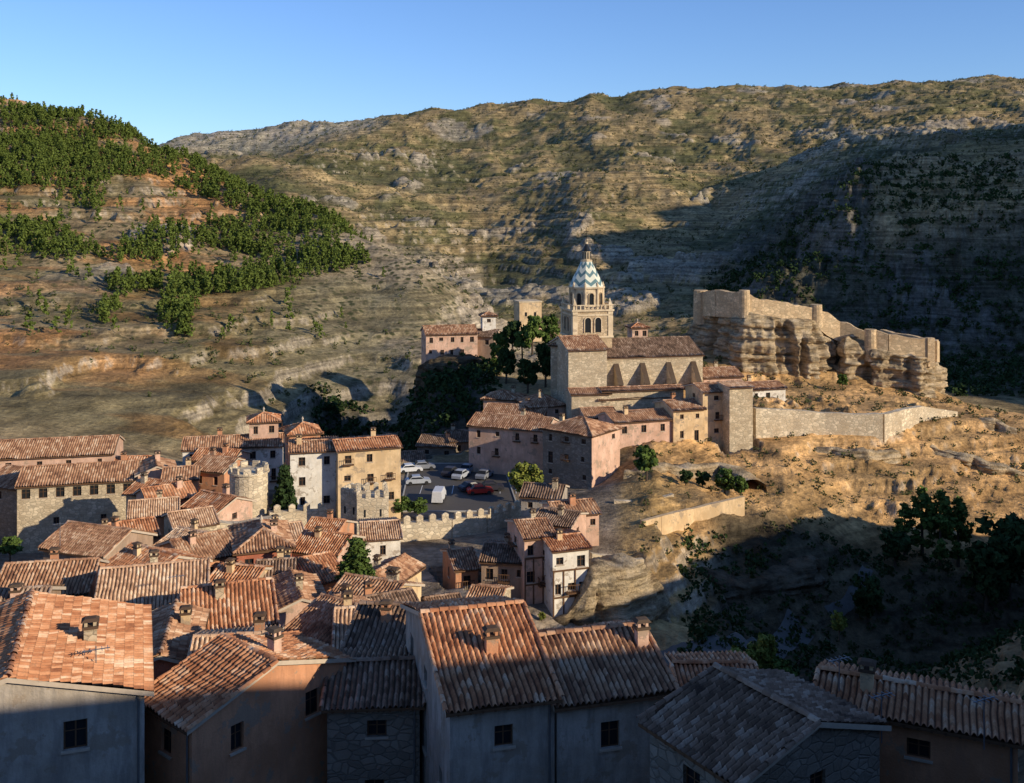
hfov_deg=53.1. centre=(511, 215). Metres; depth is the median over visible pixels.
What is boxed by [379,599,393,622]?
chimney
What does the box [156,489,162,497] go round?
chimney
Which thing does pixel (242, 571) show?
tiled roof
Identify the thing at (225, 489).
chimney
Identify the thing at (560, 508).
chimney
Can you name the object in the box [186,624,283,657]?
tiled roof
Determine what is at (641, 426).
pink townhouse
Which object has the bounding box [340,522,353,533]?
walls and windows
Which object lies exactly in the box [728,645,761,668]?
broadleaf tree
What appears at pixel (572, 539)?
tiled roof
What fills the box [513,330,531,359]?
broadleaf tree
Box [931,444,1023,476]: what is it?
meadow rock ledge
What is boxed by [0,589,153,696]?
tiled roof
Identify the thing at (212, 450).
chimney
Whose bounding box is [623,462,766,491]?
terrace rock crag
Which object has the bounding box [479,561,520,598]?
walls and windows
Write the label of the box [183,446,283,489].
walls and windows
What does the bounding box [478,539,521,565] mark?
tiled roof
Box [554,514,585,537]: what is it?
walls and windows
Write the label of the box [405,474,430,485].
parked car
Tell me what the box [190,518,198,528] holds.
chimney
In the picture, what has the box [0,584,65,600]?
tiled roof
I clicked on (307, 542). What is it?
tiled roof
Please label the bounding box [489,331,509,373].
broadleaf tree
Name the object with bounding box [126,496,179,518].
tiled roof
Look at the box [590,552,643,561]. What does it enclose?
terrace wall
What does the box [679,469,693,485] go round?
broadleaf tree
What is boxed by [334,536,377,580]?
cedar tree
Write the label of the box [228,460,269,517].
round stone tower
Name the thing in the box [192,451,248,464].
walls and windows
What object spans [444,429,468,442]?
tiled roof
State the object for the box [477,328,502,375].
arcaded convent wing
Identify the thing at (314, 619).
tiled roof
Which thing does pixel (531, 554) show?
walls and windows
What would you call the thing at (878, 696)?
tv antenna
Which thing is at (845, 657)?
tv antenna
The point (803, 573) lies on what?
valley rock crag
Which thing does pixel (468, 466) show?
parked car
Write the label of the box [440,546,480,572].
tiled roof
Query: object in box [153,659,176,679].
walls and windows
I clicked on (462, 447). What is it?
walls and windows
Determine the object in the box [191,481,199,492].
walls and windows
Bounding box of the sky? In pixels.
[0,0,1023,144]
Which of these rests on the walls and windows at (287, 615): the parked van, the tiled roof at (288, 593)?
the tiled roof at (288, 593)
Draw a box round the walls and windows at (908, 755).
[826,670,1018,782]
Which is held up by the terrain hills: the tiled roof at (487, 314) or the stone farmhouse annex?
the stone farmhouse annex
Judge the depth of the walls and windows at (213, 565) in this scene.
98.35 m
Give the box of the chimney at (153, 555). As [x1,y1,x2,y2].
[148,549,158,562]
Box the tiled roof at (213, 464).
[193,454,251,474]
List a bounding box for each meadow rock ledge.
[814,446,901,463]
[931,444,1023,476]
[956,417,1016,433]
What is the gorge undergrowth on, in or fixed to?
on the terrain hills
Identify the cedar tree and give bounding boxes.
[269,462,297,509]
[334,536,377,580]
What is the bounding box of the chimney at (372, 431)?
[370,427,375,435]
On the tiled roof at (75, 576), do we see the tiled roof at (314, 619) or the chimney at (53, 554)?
the chimney at (53, 554)
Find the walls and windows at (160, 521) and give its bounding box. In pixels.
[154,515,163,540]
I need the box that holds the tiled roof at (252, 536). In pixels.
[227,518,296,555]
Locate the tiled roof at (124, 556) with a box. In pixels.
[105,542,212,566]
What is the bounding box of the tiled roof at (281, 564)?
[255,557,296,576]
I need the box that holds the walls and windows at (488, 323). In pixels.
[481,317,495,330]
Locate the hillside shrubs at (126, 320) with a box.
[0,74,1023,435]
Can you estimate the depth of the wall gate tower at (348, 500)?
141.81 m
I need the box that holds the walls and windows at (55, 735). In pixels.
[0,683,143,782]
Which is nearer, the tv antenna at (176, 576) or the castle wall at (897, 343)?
the tv antenna at (176, 576)
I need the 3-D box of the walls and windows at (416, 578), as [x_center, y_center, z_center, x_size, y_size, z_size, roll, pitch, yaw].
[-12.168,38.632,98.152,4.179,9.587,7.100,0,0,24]
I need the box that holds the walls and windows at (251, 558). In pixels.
[236,548,291,563]
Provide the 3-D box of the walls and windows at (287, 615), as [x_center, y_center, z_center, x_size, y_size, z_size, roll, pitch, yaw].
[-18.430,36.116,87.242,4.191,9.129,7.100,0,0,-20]
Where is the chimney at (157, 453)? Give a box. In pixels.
[154,450,160,460]
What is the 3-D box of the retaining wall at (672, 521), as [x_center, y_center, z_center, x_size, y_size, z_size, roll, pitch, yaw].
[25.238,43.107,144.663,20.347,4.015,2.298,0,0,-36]
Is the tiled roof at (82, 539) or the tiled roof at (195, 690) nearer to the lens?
the tiled roof at (195, 690)
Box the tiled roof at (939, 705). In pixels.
[813,659,1023,749]
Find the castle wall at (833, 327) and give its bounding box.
[821,311,863,343]
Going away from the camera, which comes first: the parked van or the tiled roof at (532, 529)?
the tiled roof at (532, 529)
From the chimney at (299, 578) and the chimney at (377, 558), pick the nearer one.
the chimney at (299, 578)
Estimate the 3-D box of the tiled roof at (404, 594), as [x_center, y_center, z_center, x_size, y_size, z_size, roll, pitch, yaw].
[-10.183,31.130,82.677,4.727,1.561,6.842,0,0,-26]
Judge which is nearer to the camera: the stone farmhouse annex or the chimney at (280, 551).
the stone farmhouse annex
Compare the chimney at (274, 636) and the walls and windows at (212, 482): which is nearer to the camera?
the chimney at (274, 636)
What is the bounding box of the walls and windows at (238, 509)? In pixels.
[218,499,251,520]
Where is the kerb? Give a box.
[402,463,515,511]
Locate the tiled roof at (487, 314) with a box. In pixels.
[478,311,497,316]
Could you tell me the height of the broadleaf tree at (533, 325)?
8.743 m
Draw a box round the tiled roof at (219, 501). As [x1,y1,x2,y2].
[180,489,256,514]
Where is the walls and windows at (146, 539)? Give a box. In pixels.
[43,532,152,559]
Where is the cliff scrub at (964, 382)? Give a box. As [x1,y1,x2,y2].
[703,149,1023,396]
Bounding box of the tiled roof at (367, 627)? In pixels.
[340,599,421,649]
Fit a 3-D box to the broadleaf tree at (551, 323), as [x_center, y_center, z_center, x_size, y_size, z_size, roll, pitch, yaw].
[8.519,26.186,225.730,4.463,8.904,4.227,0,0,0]
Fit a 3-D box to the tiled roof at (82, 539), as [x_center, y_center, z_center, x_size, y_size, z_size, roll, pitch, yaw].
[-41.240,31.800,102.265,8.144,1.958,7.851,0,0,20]
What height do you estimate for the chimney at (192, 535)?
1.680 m
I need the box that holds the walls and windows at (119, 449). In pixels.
[0,438,122,467]
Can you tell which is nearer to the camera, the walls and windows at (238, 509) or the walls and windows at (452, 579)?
the walls and windows at (452, 579)
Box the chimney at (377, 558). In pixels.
[372,554,381,568]
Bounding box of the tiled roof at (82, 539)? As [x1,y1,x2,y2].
[37,520,157,558]
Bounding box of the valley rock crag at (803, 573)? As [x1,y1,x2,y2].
[696,555,830,613]
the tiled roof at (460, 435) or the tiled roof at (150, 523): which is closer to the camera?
the tiled roof at (150, 523)
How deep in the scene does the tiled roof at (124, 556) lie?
90.34 m
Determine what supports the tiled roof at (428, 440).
on the walls and windows at (429, 452)
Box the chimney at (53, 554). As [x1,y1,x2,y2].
[48,547,60,562]
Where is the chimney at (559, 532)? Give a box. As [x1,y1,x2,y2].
[555,528,562,540]
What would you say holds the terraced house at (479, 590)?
on the terrain hills
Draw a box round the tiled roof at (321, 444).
[288,436,338,453]
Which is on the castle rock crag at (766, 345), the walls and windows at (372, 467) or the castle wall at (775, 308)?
the castle wall at (775, 308)
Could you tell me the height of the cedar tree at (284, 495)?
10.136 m
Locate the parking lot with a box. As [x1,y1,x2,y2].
[404,464,514,509]
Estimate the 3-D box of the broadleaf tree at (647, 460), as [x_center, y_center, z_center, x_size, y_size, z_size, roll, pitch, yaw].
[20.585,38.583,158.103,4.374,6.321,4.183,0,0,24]
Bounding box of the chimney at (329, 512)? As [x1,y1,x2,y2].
[326,509,333,517]
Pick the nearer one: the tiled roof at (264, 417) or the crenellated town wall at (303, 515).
the crenellated town wall at (303, 515)
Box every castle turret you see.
[693,290,707,324]
[739,290,749,317]
[810,304,822,327]
[864,329,876,361]
[925,337,934,366]
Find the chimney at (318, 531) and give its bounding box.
[314,526,322,537]
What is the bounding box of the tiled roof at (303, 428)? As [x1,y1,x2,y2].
[281,421,324,436]
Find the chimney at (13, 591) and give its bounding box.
[8,582,23,597]
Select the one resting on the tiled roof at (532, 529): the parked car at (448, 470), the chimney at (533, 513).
the chimney at (533, 513)
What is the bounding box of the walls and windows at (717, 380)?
[703,377,741,382]
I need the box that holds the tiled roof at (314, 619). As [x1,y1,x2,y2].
[283,593,374,645]
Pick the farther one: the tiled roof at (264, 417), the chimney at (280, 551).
the tiled roof at (264, 417)
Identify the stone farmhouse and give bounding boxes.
[400,595,563,782]
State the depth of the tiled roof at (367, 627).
60.23 m
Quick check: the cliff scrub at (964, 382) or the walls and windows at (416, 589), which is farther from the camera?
the cliff scrub at (964, 382)
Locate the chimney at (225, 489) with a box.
[222,483,230,494]
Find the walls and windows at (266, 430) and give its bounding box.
[249,423,280,438]
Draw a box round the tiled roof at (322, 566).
[295,551,339,584]
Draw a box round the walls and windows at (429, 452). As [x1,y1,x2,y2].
[417,446,457,458]
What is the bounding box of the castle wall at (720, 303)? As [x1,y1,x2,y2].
[702,290,738,316]
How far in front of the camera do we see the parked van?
159.75 m
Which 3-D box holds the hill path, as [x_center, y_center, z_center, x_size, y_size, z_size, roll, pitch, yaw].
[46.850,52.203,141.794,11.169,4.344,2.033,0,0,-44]
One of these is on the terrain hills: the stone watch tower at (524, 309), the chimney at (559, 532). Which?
the stone watch tower at (524, 309)
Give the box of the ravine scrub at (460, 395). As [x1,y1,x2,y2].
[309,351,502,451]
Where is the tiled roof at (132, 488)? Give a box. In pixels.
[122,476,175,496]
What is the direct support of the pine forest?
on the terrain hills
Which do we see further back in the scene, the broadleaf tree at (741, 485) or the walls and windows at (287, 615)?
the broadleaf tree at (741, 485)
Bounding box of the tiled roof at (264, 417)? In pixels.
[245,411,281,423]
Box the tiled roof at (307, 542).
[292,529,365,558]
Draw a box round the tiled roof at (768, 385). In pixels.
[745,380,787,390]
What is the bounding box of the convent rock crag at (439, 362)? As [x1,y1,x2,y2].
[407,354,482,416]
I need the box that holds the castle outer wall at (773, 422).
[753,405,957,442]
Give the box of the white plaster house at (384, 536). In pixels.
[357,517,403,566]
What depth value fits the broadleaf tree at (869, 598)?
137.23 m
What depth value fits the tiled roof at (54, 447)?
169.68 m
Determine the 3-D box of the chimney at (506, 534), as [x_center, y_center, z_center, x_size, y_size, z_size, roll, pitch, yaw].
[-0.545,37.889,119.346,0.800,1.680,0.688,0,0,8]
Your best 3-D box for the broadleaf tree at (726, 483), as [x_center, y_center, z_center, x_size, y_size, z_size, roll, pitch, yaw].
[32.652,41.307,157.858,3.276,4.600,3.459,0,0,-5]
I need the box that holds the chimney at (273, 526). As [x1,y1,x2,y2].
[270,519,277,531]
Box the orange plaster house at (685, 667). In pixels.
[664,650,758,686]
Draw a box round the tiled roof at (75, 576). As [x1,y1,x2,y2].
[0,557,108,596]
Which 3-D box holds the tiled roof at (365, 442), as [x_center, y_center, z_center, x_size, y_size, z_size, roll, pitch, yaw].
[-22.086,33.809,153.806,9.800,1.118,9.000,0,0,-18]
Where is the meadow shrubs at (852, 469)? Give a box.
[638,359,1023,668]
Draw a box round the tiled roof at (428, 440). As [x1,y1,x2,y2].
[415,433,458,448]
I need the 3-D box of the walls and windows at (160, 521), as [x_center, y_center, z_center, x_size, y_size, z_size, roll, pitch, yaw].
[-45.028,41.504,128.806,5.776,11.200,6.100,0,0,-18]
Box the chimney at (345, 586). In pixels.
[339,583,352,597]
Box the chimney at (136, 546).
[132,541,142,556]
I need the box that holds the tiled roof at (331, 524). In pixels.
[304,516,356,531]
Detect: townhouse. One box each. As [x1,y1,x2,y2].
[480,385,526,409]
[483,398,547,417]
[514,389,565,418]
[519,477,569,517]
[538,413,623,488]
[539,492,601,545]
[578,401,615,419]
[596,405,672,448]
[598,383,670,400]
[624,319,649,337]
[652,392,706,442]
[683,381,722,451]
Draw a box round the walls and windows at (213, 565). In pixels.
[160,543,235,573]
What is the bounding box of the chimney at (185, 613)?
[179,604,192,624]
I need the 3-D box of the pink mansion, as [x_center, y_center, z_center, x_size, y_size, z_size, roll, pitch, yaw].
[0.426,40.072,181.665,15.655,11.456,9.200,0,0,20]
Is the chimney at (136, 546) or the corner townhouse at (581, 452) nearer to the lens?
the chimney at (136, 546)
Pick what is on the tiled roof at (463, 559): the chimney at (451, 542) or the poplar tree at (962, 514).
the chimney at (451, 542)
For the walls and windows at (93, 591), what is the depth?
83.46 m
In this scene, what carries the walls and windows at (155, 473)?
on the terrain hills
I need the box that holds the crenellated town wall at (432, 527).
[394,500,520,541]
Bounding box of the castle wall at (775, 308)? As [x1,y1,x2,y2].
[750,294,812,319]
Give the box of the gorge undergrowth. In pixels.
[677,526,1023,699]
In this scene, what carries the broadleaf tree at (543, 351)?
on the terrain hills
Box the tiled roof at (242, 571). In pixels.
[209,561,273,582]
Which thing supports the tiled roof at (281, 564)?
on the walls and windows
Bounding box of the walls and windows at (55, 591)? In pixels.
[51,590,60,593]
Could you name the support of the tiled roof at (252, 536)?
on the walls and windows at (251, 558)
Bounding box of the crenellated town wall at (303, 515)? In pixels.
[268,503,326,525]
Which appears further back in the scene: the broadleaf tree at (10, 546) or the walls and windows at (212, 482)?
the walls and windows at (212, 482)
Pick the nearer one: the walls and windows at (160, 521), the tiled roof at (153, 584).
the tiled roof at (153, 584)
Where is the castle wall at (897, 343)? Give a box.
[876,329,939,361]
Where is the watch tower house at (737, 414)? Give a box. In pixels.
[716,380,754,453]
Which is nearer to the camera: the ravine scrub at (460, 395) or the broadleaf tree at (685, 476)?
the broadleaf tree at (685, 476)
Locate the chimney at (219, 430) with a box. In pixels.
[217,427,222,434]
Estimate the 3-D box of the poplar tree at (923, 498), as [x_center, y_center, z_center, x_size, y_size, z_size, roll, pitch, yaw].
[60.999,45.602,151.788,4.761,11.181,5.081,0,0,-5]
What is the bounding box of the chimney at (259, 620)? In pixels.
[252,611,266,630]
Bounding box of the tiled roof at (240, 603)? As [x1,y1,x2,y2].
[179,577,279,629]
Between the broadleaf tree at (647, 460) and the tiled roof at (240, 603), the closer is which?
the tiled roof at (240, 603)
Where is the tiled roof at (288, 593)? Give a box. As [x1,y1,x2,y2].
[271,567,325,612]
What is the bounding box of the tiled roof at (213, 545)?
[156,528,235,561]
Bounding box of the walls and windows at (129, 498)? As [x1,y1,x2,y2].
[126,495,135,519]
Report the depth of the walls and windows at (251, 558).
97.77 m
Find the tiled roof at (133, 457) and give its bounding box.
[114,455,151,460]
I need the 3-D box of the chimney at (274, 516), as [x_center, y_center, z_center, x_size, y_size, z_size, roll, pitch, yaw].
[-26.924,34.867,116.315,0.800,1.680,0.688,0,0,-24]
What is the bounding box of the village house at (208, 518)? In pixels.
[161,505,219,535]
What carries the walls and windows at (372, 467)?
on the terrain hills
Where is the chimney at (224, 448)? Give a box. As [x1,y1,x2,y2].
[222,443,228,453]
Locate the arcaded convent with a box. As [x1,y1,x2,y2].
[420,324,478,363]
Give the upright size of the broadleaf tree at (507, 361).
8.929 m
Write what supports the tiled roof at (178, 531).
on the walls and windows
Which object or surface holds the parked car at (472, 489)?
on the parking lot
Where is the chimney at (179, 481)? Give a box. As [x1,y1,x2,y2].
[175,476,183,488]
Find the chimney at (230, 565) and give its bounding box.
[224,557,235,573]
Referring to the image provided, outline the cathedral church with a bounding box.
[548,227,704,418]
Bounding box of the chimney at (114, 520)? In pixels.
[110,515,119,526]
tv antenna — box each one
[82,645,109,662]
[168,574,184,598]
[827,655,851,690]
[868,690,894,742]
[970,694,997,749]
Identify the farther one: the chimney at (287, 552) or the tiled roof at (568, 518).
the tiled roof at (568, 518)
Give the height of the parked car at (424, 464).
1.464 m
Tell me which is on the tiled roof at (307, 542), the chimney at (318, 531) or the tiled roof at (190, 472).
the chimney at (318, 531)
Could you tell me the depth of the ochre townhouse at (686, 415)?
180.29 m
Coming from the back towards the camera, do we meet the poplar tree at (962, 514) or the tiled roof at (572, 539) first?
the poplar tree at (962, 514)
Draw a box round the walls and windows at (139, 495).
[136,491,187,509]
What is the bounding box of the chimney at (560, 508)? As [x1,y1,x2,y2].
[557,504,564,516]
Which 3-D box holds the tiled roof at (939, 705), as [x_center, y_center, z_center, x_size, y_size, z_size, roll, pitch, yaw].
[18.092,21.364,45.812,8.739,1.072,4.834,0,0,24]
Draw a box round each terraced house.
[421,592,461,601]
[465,583,513,597]
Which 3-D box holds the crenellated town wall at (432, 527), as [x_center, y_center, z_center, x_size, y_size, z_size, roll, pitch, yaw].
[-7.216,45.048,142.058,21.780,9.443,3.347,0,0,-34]
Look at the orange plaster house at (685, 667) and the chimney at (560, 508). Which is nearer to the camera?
the orange plaster house at (685, 667)
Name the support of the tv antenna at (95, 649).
attached to the tiled roof at (43, 642)
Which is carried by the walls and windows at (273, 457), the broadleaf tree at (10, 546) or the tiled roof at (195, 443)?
the tiled roof at (195, 443)
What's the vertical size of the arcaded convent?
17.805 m
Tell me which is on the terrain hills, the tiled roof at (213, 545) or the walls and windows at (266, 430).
the walls and windows at (266, 430)
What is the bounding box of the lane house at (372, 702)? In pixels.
[319,644,426,782]
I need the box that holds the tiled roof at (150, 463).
[134,454,176,477]
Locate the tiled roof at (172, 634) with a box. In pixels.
[152,599,209,663]
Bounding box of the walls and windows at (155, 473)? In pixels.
[138,468,161,478]
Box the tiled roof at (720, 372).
[703,366,743,378]
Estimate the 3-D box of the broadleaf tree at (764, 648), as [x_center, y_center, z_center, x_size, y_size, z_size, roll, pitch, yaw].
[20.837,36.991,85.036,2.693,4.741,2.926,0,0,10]
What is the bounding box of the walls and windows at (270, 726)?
[144,662,345,782]
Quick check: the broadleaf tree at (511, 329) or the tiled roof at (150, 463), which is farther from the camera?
the broadleaf tree at (511, 329)
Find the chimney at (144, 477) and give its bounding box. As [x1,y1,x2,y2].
[140,471,148,483]
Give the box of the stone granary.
[14,459,141,552]
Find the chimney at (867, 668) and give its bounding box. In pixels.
[857,657,876,691]
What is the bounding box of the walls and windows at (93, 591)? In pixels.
[73,562,104,597]
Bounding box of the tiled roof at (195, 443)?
[181,432,284,451]
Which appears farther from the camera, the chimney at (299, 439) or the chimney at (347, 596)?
the chimney at (299, 439)
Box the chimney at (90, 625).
[81,615,99,641]
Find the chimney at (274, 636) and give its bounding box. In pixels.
[264,625,284,651]
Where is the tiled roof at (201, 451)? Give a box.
[191,447,251,461]
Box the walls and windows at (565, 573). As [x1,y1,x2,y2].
[538,543,588,617]
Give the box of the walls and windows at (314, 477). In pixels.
[290,451,335,516]
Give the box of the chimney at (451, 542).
[448,539,454,549]
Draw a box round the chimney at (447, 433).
[445,430,450,438]
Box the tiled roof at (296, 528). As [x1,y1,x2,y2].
[288,520,303,540]
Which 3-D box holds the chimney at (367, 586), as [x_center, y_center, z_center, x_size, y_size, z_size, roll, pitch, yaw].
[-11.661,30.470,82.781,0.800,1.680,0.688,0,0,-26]
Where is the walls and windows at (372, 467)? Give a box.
[335,447,400,518]
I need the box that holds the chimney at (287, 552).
[284,547,291,556]
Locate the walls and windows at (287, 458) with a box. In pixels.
[285,435,319,470]
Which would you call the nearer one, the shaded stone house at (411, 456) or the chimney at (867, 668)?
the chimney at (867, 668)
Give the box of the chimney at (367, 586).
[362,580,373,595]
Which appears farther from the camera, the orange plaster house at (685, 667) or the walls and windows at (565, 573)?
the walls and windows at (565, 573)
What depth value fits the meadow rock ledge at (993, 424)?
198.73 m
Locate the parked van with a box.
[431,486,445,502]
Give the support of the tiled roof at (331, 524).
on the walls and windows at (348, 527)
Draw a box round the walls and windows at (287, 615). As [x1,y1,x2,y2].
[278,601,309,627]
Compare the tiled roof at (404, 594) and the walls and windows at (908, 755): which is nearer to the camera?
the walls and windows at (908, 755)
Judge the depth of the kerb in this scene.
156.03 m
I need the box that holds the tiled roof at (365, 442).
[328,433,402,452]
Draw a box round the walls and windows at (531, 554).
[507,522,545,604]
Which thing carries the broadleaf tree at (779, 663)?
on the terrain hills
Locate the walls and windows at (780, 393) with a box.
[753,388,784,400]
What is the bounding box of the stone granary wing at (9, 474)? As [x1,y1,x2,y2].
[0,464,21,543]
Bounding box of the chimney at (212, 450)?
[209,447,216,454]
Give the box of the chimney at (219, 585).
[213,578,225,599]
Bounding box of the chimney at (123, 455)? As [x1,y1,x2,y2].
[120,451,126,459]
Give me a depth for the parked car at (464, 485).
167.12 m
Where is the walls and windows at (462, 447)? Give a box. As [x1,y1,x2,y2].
[457,441,468,453]
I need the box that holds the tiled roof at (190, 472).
[161,465,200,480]
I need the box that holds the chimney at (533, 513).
[529,508,536,517]
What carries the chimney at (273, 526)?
on the tiled roof at (252, 536)
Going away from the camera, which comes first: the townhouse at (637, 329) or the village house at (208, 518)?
the village house at (208, 518)
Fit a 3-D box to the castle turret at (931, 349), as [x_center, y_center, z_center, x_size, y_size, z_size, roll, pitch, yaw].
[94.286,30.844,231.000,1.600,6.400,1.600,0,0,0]
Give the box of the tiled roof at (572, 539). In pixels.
[541,528,591,553]
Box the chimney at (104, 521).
[100,518,108,524]
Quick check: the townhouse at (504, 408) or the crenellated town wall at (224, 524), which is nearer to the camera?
the crenellated town wall at (224, 524)
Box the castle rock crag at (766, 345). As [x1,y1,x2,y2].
[681,311,947,397]
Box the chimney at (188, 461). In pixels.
[185,456,191,464]
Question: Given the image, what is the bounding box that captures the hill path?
[824,565,872,615]
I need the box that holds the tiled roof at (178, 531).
[152,525,207,546]
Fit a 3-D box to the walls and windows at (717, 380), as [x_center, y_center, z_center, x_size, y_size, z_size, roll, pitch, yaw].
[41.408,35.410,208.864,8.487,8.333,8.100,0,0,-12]
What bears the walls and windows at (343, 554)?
on the terrain hills
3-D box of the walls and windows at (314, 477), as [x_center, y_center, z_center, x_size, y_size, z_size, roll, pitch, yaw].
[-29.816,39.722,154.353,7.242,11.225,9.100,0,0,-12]
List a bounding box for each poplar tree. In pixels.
[892,503,915,555]
[910,485,939,554]
[920,488,959,565]
[947,495,976,567]
[960,540,1014,614]
[975,512,1023,600]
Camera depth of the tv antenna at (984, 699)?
41.98 m
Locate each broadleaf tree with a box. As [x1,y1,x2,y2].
[0,535,23,561]
[393,496,411,517]
[407,497,427,514]
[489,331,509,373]
[496,347,516,383]
[502,320,521,349]
[507,461,543,492]
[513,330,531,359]
[515,358,540,393]
[520,315,545,354]
[535,342,550,386]
[537,611,545,619]
[541,314,559,343]
[632,444,658,481]
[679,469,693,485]
[694,470,710,487]
[714,468,735,493]
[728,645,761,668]
[733,475,748,495]
[746,632,778,668]
[762,655,797,676]
[830,610,847,640]
[836,374,848,389]
[852,574,885,627]
[879,528,914,567]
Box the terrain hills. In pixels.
[0,74,1023,782]
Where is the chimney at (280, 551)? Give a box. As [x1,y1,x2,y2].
[276,546,284,557]
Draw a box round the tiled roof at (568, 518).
[536,506,588,528]
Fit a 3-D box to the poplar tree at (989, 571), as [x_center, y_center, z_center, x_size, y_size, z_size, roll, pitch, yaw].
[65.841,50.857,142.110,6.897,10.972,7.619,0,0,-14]
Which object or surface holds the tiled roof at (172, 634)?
on the walls and windows at (161, 667)
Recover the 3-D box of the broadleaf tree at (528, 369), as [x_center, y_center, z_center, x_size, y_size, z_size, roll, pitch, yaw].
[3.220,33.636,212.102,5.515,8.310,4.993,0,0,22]
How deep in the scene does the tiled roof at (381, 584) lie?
85.62 m
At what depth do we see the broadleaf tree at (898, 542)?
148.20 m
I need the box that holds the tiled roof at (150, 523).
[98,516,160,539]
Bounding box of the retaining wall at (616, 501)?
[614,493,673,503]
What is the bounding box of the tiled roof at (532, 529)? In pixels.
[504,517,555,541]
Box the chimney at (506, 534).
[504,532,509,541]
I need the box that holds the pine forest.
[0,92,389,337]
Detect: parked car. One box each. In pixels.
[401,463,422,473]
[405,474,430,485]
[413,460,435,469]
[441,466,457,476]
[451,468,470,479]
[458,480,479,492]
[460,463,472,471]
[466,483,493,494]
[475,468,493,479]
[482,480,503,490]
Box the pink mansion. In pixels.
[466,408,558,474]
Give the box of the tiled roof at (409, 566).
[374,553,425,580]
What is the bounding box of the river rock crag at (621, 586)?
[553,552,672,625]
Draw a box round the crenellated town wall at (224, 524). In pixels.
[217,515,281,528]
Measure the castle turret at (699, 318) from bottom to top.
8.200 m
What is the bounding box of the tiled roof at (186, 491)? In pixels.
[133,480,196,500]
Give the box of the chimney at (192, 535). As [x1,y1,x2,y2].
[187,530,196,544]
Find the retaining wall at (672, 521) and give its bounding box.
[640,496,744,534]
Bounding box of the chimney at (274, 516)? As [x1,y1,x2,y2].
[271,514,278,518]
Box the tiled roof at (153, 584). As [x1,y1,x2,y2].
[94,557,209,609]
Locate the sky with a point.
(171, 69)
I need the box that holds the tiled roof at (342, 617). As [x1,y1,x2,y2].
[331,601,410,648]
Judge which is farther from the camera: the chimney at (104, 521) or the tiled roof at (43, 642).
the chimney at (104, 521)
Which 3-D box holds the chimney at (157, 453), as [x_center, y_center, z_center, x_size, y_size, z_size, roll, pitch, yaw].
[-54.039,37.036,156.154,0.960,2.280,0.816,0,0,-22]
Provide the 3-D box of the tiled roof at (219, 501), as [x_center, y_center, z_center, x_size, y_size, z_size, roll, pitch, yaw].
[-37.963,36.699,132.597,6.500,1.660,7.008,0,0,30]
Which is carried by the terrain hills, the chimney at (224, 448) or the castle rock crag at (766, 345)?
the castle rock crag at (766, 345)
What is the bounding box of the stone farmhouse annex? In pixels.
[528,616,679,782]
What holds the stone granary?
on the terrain hills
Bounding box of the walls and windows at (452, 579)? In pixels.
[443,552,477,589]
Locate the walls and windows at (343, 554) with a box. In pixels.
[293,537,356,561]
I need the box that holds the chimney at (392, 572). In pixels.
[385,566,400,582]
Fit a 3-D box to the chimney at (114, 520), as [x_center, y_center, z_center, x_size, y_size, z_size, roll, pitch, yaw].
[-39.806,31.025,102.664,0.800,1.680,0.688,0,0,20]
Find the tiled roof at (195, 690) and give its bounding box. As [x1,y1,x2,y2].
[144,630,355,735]
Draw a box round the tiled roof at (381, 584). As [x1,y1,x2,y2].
[328,572,424,595]
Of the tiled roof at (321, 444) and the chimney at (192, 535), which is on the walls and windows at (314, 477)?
the tiled roof at (321, 444)
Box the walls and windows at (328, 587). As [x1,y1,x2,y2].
[323,582,336,593]
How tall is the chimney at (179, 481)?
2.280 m
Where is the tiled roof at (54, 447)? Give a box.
[0,434,124,460]
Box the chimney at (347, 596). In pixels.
[342,590,352,605]
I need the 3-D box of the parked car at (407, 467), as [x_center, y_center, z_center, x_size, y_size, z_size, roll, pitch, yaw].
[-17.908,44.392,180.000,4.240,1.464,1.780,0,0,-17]
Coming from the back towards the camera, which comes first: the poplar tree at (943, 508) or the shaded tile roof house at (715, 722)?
the poplar tree at (943, 508)
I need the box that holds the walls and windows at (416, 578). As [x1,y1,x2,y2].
[408,572,420,600]
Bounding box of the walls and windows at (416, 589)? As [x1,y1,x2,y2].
[403,585,419,600]
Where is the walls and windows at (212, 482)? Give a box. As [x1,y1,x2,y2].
[199,459,248,491]
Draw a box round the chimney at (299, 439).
[296,434,301,444]
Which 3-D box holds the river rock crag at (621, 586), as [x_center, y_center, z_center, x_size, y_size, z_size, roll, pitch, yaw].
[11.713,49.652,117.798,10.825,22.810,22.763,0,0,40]
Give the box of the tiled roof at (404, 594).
[363,587,419,601]
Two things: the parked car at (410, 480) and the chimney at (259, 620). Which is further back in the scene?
the parked car at (410, 480)
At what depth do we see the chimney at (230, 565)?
90.00 m
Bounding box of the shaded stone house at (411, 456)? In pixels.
[401,450,425,461]
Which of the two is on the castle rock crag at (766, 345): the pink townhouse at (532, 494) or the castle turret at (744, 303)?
the castle turret at (744, 303)
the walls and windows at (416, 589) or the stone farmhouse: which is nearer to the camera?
the stone farmhouse
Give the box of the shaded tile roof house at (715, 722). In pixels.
[636,662,890,782]
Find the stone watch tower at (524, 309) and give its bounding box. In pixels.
[513,299,541,341]
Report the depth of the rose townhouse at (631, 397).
189.16 m
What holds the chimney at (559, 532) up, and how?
on the tiled roof at (572, 539)
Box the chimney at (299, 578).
[294,573,303,589]
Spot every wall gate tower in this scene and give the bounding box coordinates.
[340,483,364,533]
[356,482,388,534]
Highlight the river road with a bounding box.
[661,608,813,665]
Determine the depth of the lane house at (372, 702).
50.09 m
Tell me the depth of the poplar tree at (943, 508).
149.44 m

